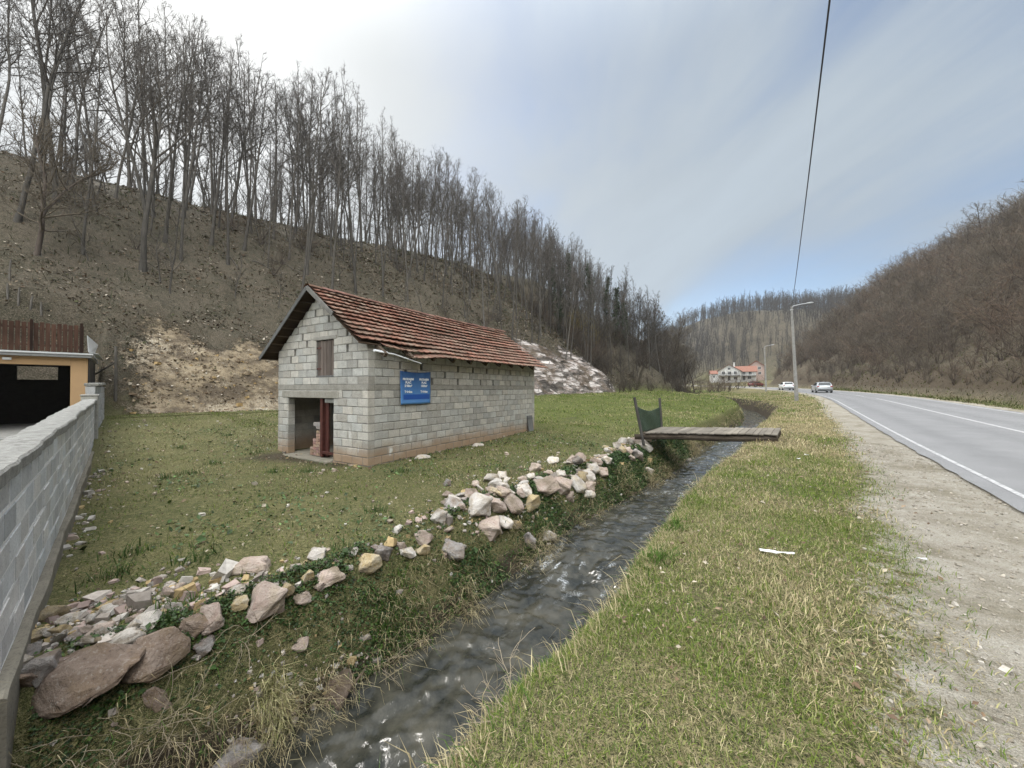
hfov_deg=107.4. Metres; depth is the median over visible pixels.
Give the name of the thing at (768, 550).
litter
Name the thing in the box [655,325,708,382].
bare tree
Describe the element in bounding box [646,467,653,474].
stone
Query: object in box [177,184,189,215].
bare sapling
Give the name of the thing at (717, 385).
bare shrub
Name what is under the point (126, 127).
bare tree
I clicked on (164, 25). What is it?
bare tree
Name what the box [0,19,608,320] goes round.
hilltop wood
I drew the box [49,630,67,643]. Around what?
stone
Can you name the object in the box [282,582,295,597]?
stone
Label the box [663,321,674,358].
bare tree
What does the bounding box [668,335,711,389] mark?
bare tree
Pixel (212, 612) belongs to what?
stone
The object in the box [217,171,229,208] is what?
bare sapling
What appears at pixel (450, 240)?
bare tree
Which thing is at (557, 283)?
bare tree
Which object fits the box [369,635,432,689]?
bramble stems
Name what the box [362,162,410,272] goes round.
bare tree
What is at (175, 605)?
stone
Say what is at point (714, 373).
house
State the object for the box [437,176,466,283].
bare tree
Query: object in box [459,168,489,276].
bare tree
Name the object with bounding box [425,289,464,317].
bare shrub
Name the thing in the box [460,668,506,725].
bramble stems
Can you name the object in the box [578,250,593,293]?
bare tree
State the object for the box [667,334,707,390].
bare tree
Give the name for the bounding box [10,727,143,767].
bramble stems
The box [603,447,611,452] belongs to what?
stone
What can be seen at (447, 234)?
bare tree
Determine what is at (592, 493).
stone
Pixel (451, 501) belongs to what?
stone
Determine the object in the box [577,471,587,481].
stone
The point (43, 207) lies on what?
bare tree
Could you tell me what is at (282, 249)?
bare shrub
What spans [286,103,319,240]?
bare tree
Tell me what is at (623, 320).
ivy tree
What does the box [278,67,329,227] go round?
bare tree
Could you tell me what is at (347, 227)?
bare sapling
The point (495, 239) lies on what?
bare tree
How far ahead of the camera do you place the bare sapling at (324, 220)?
40.78 m
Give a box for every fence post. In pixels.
[6,283,8,298]
[8,259,11,280]
[17,287,20,305]
[29,296,33,310]
[40,302,42,315]
[95,346,117,401]
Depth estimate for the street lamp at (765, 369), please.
73.94 m
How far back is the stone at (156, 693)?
2.78 m
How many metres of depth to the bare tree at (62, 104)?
34.23 m
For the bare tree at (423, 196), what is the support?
on the ground at (578, 375)
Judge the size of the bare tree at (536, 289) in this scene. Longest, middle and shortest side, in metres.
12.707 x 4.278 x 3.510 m
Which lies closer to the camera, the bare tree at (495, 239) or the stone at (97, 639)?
the stone at (97, 639)
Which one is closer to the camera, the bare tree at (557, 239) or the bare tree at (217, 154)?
the bare tree at (217, 154)
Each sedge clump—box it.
[228,673,303,756]
[237,644,319,754]
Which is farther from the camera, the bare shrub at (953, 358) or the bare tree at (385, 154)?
the bare tree at (385, 154)
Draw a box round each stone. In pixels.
[19,673,37,686]
[21,648,61,687]
[23,654,33,666]
[27,641,41,655]
[31,626,49,642]
[31,642,145,718]
[38,605,71,622]
[40,627,51,637]
[43,624,72,638]
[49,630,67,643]
[52,629,69,637]
[54,611,82,625]
[63,631,84,643]
[73,635,94,646]
[77,625,93,633]
[84,621,116,635]
[85,612,99,624]
[91,634,101,643]
[95,627,108,635]
[96,603,118,613]
[108,626,145,643]
[112,598,124,605]
[120,626,190,683]
[124,619,142,629]
[125,613,140,622]
[135,609,161,632]
[142,687,171,712]
[144,603,158,611]
[153,595,162,599]
[159,586,173,597]
[163,602,182,610]
[173,582,184,589]
[179,611,212,639]
[192,634,214,656]
[200,602,223,635]
[212,736,265,767]
[226,583,246,596]
[230,595,248,612]
[231,556,271,574]
[245,581,288,622]
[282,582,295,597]
[291,636,308,652]
[293,591,311,605]
[300,569,314,583]
[307,547,325,560]
[313,583,325,591]
[317,566,345,587]
[324,667,365,710]
[348,547,357,556]
[358,553,381,573]
[374,545,392,560]
[397,541,406,548]
[399,547,415,558]
[414,454,430,458]
[414,530,433,545]
[415,544,429,554]
[430,508,447,525]
[441,496,463,509]
[442,491,451,496]
[442,539,464,559]
[443,478,450,485]
[444,526,454,531]
[448,494,460,499]
[456,492,464,496]
[458,503,466,509]
[464,488,477,497]
[468,492,492,516]
[472,480,478,485]
[473,443,483,446]
[478,515,501,540]
[483,473,498,480]
[485,486,496,495]
[488,478,501,486]
[490,487,501,495]
[490,495,506,512]
[497,485,511,497]
[498,471,506,478]
[499,482,509,488]
[499,515,513,528]
[503,476,509,482]
[503,493,523,513]
[512,520,520,529]
[515,483,531,496]
[516,488,525,497]
[517,476,526,480]
[518,480,528,484]
[523,532,535,549]
[525,473,534,478]
[525,494,540,511]
[529,463,541,471]
[533,475,560,495]
[542,530,556,540]
[547,456,558,463]
[555,477,572,494]
[556,470,565,476]
[566,455,574,463]
[566,491,573,502]
[570,474,586,492]
[572,455,583,464]
[575,452,585,461]
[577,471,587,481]
[582,468,595,480]
[584,490,595,497]
[585,481,595,491]
[586,463,600,473]
[590,457,602,465]
[598,466,607,476]
[602,456,611,463]
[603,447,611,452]
[612,442,620,448]
[617,437,627,443]
[619,445,626,452]
[627,437,634,444]
[628,454,635,461]
[632,448,642,460]
[635,440,652,452]
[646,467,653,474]
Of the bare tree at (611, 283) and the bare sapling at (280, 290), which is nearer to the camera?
the bare sapling at (280, 290)
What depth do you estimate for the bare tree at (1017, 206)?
65.35 m
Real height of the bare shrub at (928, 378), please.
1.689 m
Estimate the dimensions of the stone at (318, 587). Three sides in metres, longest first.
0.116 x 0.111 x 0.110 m
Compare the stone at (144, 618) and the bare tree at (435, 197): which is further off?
the bare tree at (435, 197)
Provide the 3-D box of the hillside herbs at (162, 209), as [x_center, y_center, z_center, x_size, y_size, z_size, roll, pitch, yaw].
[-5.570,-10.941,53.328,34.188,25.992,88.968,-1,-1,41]
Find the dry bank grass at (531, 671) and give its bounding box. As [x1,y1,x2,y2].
[9,397,786,767]
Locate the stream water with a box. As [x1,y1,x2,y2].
[247,408,766,767]
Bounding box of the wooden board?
[527,415,533,431]
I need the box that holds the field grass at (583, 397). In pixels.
[15,389,738,744]
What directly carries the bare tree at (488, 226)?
on the ground at (578, 375)
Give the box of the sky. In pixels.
[0,0,1023,339]
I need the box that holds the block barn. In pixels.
[258,283,547,466]
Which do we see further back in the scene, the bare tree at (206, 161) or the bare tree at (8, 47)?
the bare tree at (206, 161)
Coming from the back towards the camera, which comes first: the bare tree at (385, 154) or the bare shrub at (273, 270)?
the bare tree at (385, 154)
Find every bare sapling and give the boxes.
[55,142,92,208]
[62,159,83,208]
[62,208,91,260]
[64,137,79,184]
[66,108,104,174]
[92,137,116,199]
[93,140,115,193]
[139,149,169,232]
[140,142,156,195]
[140,230,167,281]
[158,142,180,199]
[158,206,190,293]
[162,154,180,196]
[163,221,174,266]
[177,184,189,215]
[208,160,223,210]
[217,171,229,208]
[225,254,245,297]
[239,183,267,244]
[245,171,264,218]
[260,224,270,256]
[271,193,294,241]
[275,270,284,307]
[284,193,301,221]
[298,207,309,243]
[308,201,322,232]
[320,200,330,239]
[332,247,345,280]
[335,214,343,250]
[336,216,352,259]
[344,229,352,266]
[396,283,413,308]
[410,278,426,309]
[430,246,441,283]
[459,294,471,322]
[496,276,502,314]
[508,306,522,344]
[533,307,543,343]
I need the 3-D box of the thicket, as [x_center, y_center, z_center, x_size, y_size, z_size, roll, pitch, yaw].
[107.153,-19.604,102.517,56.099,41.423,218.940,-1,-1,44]
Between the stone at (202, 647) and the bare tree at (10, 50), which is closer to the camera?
the stone at (202, 647)
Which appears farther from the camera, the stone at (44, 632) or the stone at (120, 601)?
the stone at (120, 601)
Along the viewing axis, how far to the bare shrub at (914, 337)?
51.97 m
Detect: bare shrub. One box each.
[55,140,97,175]
[121,221,153,250]
[123,166,146,189]
[147,167,182,196]
[206,188,259,230]
[222,209,289,244]
[256,233,299,264]
[260,198,269,221]
[265,247,293,275]
[278,214,331,250]
[296,217,327,252]
[297,225,323,249]
[310,215,327,234]
[389,249,410,272]
[417,249,430,264]
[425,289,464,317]
[474,302,499,326]
[484,300,506,322]
[544,342,565,362]
[562,305,598,335]
[584,316,617,343]
[612,341,632,362]
[681,378,702,393]
[687,376,711,392]
[700,372,721,389]
[701,375,717,392]
[705,368,728,390]
[706,375,723,391]
[711,374,727,391]
[712,376,727,391]
[719,370,742,390]
[721,373,738,391]
[730,370,750,388]
[737,372,753,387]
[744,369,763,386]
[753,373,770,386]
[803,353,827,369]
[821,344,850,363]
[825,355,837,371]
[832,354,856,369]
[839,360,857,374]
[863,354,887,372]
[885,365,903,382]
[897,352,917,369]
[899,328,934,351]
[901,353,921,371]
[904,351,928,371]
[909,359,933,379]
[917,372,935,383]
[928,298,965,339]
[943,346,965,368]
[943,360,966,374]
[948,321,1000,347]
[954,348,983,369]
[962,319,1023,360]
[974,366,995,383]
[982,320,1023,357]
[985,353,1023,376]
[986,352,1020,379]
[1008,347,1023,373]
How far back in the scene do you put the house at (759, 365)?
179.47 m
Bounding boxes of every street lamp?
[764,344,773,390]
[791,302,813,400]
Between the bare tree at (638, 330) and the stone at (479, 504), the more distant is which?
the bare tree at (638, 330)
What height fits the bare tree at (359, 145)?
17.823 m
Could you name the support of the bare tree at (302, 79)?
on the ground at (578, 375)
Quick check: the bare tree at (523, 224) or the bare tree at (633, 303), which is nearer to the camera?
the bare tree at (523, 224)
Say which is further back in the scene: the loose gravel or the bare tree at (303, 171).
the bare tree at (303, 171)
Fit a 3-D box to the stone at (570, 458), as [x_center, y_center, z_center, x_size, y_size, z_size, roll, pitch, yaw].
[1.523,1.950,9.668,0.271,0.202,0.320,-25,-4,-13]
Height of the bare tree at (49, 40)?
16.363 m
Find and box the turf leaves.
[36,421,614,655]
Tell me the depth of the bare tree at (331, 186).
44.24 m
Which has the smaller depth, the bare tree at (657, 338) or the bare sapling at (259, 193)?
the bare sapling at (259, 193)
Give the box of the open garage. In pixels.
[0,350,97,440]
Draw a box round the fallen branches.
[0,149,547,333]
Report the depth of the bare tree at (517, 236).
44.41 m
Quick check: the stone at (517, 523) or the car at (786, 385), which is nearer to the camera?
the stone at (517, 523)
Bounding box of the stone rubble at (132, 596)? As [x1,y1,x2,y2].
[35,434,655,746]
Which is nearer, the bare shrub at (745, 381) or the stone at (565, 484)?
the stone at (565, 484)
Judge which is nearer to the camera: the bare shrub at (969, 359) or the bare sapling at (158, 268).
the bare sapling at (158, 268)
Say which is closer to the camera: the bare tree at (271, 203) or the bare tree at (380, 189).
the bare tree at (271, 203)
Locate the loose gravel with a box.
[846,443,1023,767]
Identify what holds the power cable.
attached to the street lamp at (796, 397)
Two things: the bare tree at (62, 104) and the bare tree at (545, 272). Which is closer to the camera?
the bare tree at (62, 104)
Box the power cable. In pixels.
[792,0,830,302]
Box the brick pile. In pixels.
[310,422,319,455]
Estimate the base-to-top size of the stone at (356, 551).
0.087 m
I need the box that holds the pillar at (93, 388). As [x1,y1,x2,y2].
[84,383,105,427]
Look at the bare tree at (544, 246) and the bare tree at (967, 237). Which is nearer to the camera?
the bare tree at (544, 246)
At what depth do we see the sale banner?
10.36 m
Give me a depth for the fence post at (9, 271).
16.21 m
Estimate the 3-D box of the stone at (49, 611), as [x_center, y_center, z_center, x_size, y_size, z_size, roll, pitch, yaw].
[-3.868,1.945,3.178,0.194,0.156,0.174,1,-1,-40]
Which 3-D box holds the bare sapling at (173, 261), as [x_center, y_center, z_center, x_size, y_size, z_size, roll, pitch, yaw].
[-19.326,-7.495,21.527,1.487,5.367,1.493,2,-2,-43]
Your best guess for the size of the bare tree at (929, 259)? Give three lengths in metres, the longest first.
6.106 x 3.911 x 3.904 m
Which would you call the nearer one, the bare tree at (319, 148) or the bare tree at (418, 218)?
the bare tree at (319, 148)
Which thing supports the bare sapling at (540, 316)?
on the ground at (578, 375)
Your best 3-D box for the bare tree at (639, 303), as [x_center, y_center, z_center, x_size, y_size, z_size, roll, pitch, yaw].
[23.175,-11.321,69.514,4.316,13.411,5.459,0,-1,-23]
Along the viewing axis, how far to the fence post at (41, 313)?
16.26 m
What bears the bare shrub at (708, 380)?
on the ground at (578, 375)
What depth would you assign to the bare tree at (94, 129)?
36.00 m
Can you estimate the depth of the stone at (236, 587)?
3.55 m
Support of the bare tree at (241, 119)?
on the ground at (578, 375)
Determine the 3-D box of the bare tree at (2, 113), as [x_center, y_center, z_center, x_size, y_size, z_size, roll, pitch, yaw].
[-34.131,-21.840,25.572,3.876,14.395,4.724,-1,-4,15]
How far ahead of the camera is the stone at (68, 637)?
2.83 m
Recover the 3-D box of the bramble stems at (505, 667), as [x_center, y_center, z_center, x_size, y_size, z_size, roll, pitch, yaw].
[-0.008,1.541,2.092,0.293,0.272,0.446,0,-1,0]
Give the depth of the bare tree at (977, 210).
76.61 m
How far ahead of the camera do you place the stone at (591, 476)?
9.00 m
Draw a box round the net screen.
[633,397,662,445]
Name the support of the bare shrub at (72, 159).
on the ground at (578, 375)
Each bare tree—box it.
[0,0,28,73]
[0,0,35,47]
[0,0,56,133]
[0,0,131,202]
[0,21,20,66]
[0,25,41,83]
[0,32,72,158]
[0,93,133,255]
[2,0,91,161]
[2,0,129,222]
[10,0,105,181]
[12,0,217,272]
[16,0,79,128]
[21,15,95,168]
[29,48,94,163]
[41,0,141,211]
[42,1,125,182]
[45,1,106,179]
[62,25,135,254]
[74,81,115,177]
[90,17,169,198]
[91,0,181,188]
[108,0,158,187]
[108,87,157,184]
[109,21,186,217]
[110,68,162,163]
[113,0,169,193]
[126,22,217,242]
[134,2,215,200]
[135,4,221,209]
[153,27,239,218]
[154,23,224,260]
[162,20,242,213]
[168,67,215,136]
[170,53,213,207]
[179,51,231,202]
[180,120,219,205]
[186,46,260,245]
[192,91,242,227]
[200,38,271,221]
[200,63,264,264]
[200,109,235,186]
[211,30,263,233]
[211,44,239,211]
[215,56,259,216]
[218,68,272,216]
[219,109,252,211]
[229,70,293,250]
[236,79,302,221]
[257,75,345,239]
[257,155,288,267]
[260,129,292,206]
[262,68,351,275]
[264,134,335,290]
[266,78,313,230]
[273,86,320,259]
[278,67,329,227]
[283,115,308,227]
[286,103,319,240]
[287,60,321,229]
[306,121,357,259]
[308,120,349,256]
[309,98,371,293]
[315,90,363,288]
[317,114,343,239]
[318,131,362,236]
[320,98,351,227]
[321,73,362,244]
[323,158,343,235]
[329,59,372,251]
[333,133,376,269]
[337,138,364,236]
[338,96,375,245]
[341,139,363,240]
[360,107,397,250]
[360,131,395,296]
[362,132,386,244]
[362,138,389,244]
[362,148,381,243]
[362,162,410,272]
[365,157,388,263]
[380,117,408,260]
[380,125,421,256]
[384,133,413,247]
[385,158,427,301]
[390,143,421,272]
[392,165,413,246]
[394,146,429,265]
[400,170,416,257]
[404,156,437,285]
[406,149,439,277]
[406,171,430,252]
[415,148,452,280]
[423,153,461,263]
[424,149,456,279]
[428,181,456,275]
[429,153,456,265]
[429,156,459,249]
[431,176,467,307]
[435,184,448,257]
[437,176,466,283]
[439,175,462,259]
[441,199,459,294]
[446,166,492,299]
[449,166,469,265]
[449,191,464,266]
[449,213,479,315]
[456,179,471,251]
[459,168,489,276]
[461,205,497,326]
[462,201,485,286]
[471,197,489,291]
[472,201,505,298]
[472,205,493,272]
[474,183,505,274]
[476,178,517,309]
[482,183,498,277]
[483,211,503,283]
[488,214,513,320]
[489,198,537,340]
[489,208,500,285]
[494,226,504,281]
[496,204,510,290]
[499,218,521,299]
[502,199,535,319]
[504,200,531,296]
[505,213,531,319]
[506,209,548,342]
[512,208,528,309]
[516,219,530,297]
[519,210,528,298]
[521,226,550,306]
[522,208,539,296]
[523,212,564,336]
[527,223,546,283]
[532,248,559,342]
[534,228,552,314]
[535,224,554,302]
[536,237,552,312]
[537,222,568,334]
[538,246,555,296]
[548,230,565,257]
[549,249,577,340]
[549,259,568,327]
[550,236,579,350]
[551,255,568,332]
[556,243,568,307]
[557,265,583,357]
[557,271,584,360]
[559,232,587,325]
[562,248,591,358]
[568,270,584,335]
[571,241,584,307]
[577,284,593,333]
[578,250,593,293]
[579,277,606,366]
[581,255,593,311]
[583,259,601,326]
[584,259,604,359]
[588,262,603,319]
[588,269,610,345]
[590,284,617,373]
[592,265,603,291]
[594,258,609,321]
[598,265,623,351]
[605,283,641,346]
[606,275,632,332]
[618,263,631,343]
[618,294,641,370]
[620,279,635,338]
[620,288,665,355]
[627,289,650,353]
[629,276,641,344]
[637,285,666,370]
[639,294,673,359]
[640,300,662,373]
[642,292,660,345]
[643,312,671,356]
[655,307,704,378]
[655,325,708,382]
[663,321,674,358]
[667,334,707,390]
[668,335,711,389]
[668,345,692,388]
[846,283,867,303]
[885,263,914,287]
[900,269,931,301]
[901,250,920,266]
[914,276,937,303]
[919,252,935,272]
[939,231,954,248]
[956,222,984,255]
[960,201,994,235]
[992,202,1022,231]
[1001,193,1023,223]
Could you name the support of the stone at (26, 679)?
on the ground at (578, 375)
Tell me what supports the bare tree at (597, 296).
on the ground at (578, 375)
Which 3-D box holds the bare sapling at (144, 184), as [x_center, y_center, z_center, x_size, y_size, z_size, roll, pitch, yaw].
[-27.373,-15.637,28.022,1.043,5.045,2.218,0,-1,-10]
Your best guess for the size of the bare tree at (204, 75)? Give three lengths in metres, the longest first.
17.417 x 5.990 x 5.498 m
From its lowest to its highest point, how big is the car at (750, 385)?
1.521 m
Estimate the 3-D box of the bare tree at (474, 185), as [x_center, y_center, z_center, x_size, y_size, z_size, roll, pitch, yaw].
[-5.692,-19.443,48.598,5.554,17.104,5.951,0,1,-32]
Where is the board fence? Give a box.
[0,319,83,352]
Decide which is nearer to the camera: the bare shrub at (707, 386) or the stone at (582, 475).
the stone at (582, 475)
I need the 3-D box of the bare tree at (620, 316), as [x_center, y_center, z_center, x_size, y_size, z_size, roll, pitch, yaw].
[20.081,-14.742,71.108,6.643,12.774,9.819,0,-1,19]
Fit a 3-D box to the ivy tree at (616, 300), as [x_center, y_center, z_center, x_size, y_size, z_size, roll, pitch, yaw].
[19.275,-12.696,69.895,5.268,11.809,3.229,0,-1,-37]
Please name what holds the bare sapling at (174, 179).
on the ground at (578, 375)
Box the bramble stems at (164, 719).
[99,641,227,767]
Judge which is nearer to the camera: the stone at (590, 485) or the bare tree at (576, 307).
the stone at (590, 485)
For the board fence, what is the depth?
11.92 m
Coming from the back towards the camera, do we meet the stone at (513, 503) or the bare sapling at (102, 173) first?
the bare sapling at (102, 173)
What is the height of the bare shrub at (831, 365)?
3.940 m
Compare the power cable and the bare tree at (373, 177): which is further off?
the bare tree at (373, 177)
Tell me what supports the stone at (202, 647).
on the ground at (578, 375)
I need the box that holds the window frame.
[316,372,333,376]
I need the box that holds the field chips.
[67,413,567,573]
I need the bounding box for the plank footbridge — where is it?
[634,427,780,441]
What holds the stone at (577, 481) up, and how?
on the ground at (578, 375)
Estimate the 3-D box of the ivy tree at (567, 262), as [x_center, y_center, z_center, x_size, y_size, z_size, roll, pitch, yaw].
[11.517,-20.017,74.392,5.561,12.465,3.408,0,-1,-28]
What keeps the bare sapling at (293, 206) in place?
on the ground at (578, 375)
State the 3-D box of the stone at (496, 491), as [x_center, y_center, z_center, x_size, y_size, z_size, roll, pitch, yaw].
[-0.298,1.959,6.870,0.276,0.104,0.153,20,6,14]
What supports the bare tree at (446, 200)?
on the ground at (578, 375)
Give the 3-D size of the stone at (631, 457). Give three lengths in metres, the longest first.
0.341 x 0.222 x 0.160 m
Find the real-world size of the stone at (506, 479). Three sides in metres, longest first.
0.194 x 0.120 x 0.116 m
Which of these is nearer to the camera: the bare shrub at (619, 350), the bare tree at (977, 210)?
the bare shrub at (619, 350)
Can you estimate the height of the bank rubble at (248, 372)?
5.456 m
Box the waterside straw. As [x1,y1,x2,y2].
[7,425,715,767]
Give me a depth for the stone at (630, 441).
12.48 m
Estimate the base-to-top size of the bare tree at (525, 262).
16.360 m
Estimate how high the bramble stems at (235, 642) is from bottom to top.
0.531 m
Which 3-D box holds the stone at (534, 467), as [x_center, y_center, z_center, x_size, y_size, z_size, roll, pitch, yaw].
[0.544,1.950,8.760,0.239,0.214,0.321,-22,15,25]
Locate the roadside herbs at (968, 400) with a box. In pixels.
[830,281,1023,408]
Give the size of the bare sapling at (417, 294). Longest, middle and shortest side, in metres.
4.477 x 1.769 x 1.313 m
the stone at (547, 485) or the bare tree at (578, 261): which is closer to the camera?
the stone at (547, 485)
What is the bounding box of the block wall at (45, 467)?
[0,394,99,767]
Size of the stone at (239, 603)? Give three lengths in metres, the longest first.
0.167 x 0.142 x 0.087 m
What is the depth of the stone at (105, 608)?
3.21 m
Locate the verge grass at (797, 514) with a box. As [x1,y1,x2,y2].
[435,390,1023,767]
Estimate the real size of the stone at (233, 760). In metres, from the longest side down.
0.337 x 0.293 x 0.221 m
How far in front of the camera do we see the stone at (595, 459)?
9.57 m
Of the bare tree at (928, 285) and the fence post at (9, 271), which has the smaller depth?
the fence post at (9, 271)
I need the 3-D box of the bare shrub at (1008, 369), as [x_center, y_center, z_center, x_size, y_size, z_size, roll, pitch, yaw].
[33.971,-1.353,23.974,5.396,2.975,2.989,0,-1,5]
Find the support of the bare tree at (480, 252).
on the ground at (578, 375)
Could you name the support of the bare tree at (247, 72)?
on the ground at (578, 375)
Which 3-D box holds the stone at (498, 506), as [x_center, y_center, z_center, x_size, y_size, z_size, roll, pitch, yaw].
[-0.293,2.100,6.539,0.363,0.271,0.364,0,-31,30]
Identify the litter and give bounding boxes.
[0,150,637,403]
[759,548,794,553]
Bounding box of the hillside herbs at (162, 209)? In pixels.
[0,150,674,390]
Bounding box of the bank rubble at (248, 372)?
[113,320,278,414]
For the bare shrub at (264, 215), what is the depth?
38.97 m
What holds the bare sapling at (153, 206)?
on the ground at (578, 375)
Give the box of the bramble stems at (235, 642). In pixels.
[151,602,284,695]
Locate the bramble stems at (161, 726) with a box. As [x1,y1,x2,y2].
[91,659,238,767]
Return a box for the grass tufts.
[74,432,695,668]
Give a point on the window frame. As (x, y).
(317, 372)
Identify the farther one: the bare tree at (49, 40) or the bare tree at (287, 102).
the bare tree at (287, 102)
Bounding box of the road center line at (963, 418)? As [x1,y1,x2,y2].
[881,399,1023,432]
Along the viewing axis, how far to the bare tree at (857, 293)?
99.64 m
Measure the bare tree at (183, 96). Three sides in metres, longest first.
13.989 x 4.928 x 4.524 m
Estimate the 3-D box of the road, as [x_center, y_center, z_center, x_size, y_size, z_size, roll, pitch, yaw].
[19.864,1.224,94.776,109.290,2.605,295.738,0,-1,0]
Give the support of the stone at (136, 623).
on the ground at (578, 375)
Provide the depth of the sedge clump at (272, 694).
3.19 m
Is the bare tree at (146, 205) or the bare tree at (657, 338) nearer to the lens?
the bare tree at (146, 205)
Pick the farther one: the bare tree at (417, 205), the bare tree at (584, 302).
the bare tree at (584, 302)
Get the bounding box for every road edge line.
[804,392,1023,497]
[846,391,1021,413]
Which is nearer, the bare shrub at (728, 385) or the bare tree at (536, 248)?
the bare tree at (536, 248)
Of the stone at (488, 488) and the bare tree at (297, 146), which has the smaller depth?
the stone at (488, 488)
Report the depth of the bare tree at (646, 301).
67.65 m
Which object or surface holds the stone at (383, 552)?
on the ground at (578, 375)
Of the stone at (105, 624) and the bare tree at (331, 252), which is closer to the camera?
the stone at (105, 624)
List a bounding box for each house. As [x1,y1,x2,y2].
[708,371,717,382]
[717,362,742,382]
[735,366,757,381]
[749,361,764,379]
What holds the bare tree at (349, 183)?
on the ground at (578, 375)
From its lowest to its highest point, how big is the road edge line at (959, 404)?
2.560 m
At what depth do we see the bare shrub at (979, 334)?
36.79 m
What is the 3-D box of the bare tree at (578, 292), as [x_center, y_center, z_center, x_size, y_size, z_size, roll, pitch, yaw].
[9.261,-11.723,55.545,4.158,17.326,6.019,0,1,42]
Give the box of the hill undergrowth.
[517,253,695,392]
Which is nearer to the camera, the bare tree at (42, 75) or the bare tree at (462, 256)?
the bare tree at (42, 75)
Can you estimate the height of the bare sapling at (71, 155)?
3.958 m
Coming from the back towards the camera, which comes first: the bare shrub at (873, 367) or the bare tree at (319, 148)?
the bare shrub at (873, 367)
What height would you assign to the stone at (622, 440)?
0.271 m
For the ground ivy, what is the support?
on the ground at (578, 375)
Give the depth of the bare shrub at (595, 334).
67.47 m
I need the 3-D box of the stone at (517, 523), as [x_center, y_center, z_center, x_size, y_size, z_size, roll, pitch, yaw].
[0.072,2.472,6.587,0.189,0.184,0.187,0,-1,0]
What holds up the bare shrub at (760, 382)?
on the ground at (578, 375)
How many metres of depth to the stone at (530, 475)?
7.88 m
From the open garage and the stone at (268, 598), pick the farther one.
the open garage
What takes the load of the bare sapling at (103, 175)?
on the ground at (578, 375)
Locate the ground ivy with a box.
[22,439,691,767]
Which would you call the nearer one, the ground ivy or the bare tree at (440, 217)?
the ground ivy
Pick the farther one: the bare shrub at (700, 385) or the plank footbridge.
the bare shrub at (700, 385)
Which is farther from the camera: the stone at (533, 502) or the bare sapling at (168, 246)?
the bare sapling at (168, 246)
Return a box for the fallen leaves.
[52,417,1018,767]
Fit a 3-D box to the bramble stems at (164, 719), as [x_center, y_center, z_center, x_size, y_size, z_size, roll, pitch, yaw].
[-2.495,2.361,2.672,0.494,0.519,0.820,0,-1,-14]
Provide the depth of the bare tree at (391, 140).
44.19 m
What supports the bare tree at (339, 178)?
on the ground at (578, 375)
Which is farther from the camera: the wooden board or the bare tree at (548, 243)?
the bare tree at (548, 243)
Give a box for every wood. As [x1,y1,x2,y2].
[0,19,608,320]
[655,284,862,383]
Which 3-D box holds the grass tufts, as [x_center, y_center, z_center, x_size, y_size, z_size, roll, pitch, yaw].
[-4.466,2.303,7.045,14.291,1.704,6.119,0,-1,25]
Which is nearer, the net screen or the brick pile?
the brick pile
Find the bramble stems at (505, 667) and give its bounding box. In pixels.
[481,628,533,706]
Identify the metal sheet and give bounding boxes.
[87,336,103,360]
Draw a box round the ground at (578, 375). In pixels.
[0,151,1023,767]
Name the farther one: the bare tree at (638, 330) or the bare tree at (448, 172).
the bare tree at (638, 330)
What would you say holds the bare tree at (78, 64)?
on the ground at (578, 375)
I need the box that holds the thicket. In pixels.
[771,184,1023,385]
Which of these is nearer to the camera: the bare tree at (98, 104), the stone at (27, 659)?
the stone at (27, 659)
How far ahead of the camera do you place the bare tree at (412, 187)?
46.65 m
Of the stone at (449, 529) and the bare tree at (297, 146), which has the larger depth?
the bare tree at (297, 146)
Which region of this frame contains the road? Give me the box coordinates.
[686,385,1023,511]
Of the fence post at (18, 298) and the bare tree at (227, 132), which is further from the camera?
the bare tree at (227, 132)
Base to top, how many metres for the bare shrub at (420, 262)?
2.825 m
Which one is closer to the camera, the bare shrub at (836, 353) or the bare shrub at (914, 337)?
the bare shrub at (914, 337)
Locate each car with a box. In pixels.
[748,381,763,386]
[778,382,793,389]
[811,382,832,392]
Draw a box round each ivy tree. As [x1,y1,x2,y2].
[549,266,557,316]
[552,284,564,334]
[562,253,581,312]
[584,263,595,324]
[601,276,612,329]
[606,287,629,342]
[620,303,629,352]
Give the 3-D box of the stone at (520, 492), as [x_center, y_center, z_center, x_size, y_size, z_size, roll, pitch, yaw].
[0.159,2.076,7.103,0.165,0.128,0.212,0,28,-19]
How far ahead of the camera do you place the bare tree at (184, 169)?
25.46 m
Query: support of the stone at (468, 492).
on the ground at (578, 375)
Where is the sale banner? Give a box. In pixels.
[400,371,430,404]
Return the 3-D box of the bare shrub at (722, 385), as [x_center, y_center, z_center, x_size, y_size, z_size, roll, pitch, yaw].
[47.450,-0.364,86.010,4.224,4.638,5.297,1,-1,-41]
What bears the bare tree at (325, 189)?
on the ground at (578, 375)
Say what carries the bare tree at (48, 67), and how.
on the ground at (578, 375)
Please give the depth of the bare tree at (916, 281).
67.59 m
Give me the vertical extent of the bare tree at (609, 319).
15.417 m
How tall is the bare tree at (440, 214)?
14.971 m
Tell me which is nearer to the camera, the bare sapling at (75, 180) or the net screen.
the net screen
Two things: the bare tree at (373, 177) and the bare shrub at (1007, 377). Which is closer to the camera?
the bare shrub at (1007, 377)
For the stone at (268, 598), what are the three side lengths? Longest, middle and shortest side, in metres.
0.364 x 0.316 x 0.238 m
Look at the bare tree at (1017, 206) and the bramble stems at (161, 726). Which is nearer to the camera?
the bramble stems at (161, 726)
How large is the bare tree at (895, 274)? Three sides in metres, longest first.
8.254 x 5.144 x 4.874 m

